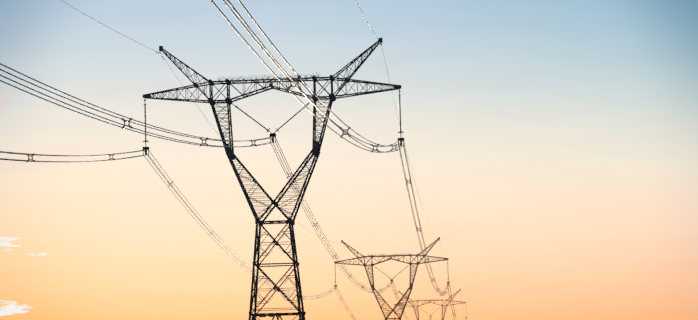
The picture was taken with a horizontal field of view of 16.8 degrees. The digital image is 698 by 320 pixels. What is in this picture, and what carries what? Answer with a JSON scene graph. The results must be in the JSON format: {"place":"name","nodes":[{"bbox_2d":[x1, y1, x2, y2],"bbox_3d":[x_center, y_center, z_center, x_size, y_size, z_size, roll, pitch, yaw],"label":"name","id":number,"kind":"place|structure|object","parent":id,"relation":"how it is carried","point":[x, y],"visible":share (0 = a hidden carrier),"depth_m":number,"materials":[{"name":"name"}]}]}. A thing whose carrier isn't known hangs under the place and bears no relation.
{"place":"outdoors","nodes":[
{"label":"outdoors","id":0,"kind":"place"},
{"bbox_2d":[143,89,403,154],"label":"pylon insulators","id":1,"kind":"object","parent":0,"point":[274,135],"visible":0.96,"depth_m":258.51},
{"bbox_2d":[0,0,697,319],"label":"sky","id":2,"kind":"structure","parent":0,"point":[551,146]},
{"bbox_2d":[334,264,449,288],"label":"pylon insulators","id":3,"kind":"object","parent":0,"point":[391,280],"visible":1,"depth_m":587.01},
{"bbox_3d":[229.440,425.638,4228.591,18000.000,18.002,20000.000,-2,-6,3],"label":"field ground","id":4,"kind":"structure","parent":0,"visible":0},
{"bbox_2d":[143,38,400,319],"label":"pylon","id":5,"kind":"object","parent":4,"relation":"on","point":[314,151],"visible":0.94,"depth_m":258.23,"materials":[{"name":"metal"}]},
{"bbox_2d":[0,0,465,319],"bbox_3d":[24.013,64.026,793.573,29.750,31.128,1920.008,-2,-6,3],"label":"phase conductors","id":6,"kind":"object","parent":5,"relation":"on","point":[280,67],"visible":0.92,"depth_m":171.06,"materials":[{"name":"metal"}]},
{"bbox_2d":[26,75,454,316],"bbox_3d":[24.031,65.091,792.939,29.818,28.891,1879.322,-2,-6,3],"label":"bundle spacers","id":7,"kind":"object","parent":6,"relation":"attached to","point":[296,80],"visible":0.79,"depth_m":194.26,"materials":[{"name":"metal"}]},
{"bbox_2d":[61,0,461,313],"bbox_3d":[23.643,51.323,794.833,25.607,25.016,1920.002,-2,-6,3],"label":"earth wires","id":8,"kind":"object","parent":5,"relation":"on","point":[220,137],"visible":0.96,"depth_m":269.95,"materials":[{"name":"metal"}]},
{"bbox_2d":[334,237,448,319],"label":"pylon","id":9,"kind":"object","parent":4,"relation":"on","point":[390,256],"visible":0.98,"depth_m":586.47,"materials":[{"name":"metal"}]},
{"bbox_2d":[394,289,465,319],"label":"pylon","id":10,"kind":"object","parent":4,"relation":"on","point":[444,308],"visible":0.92,"depth_m":925.24,"materials":[{"name":"metal"}]}
]}

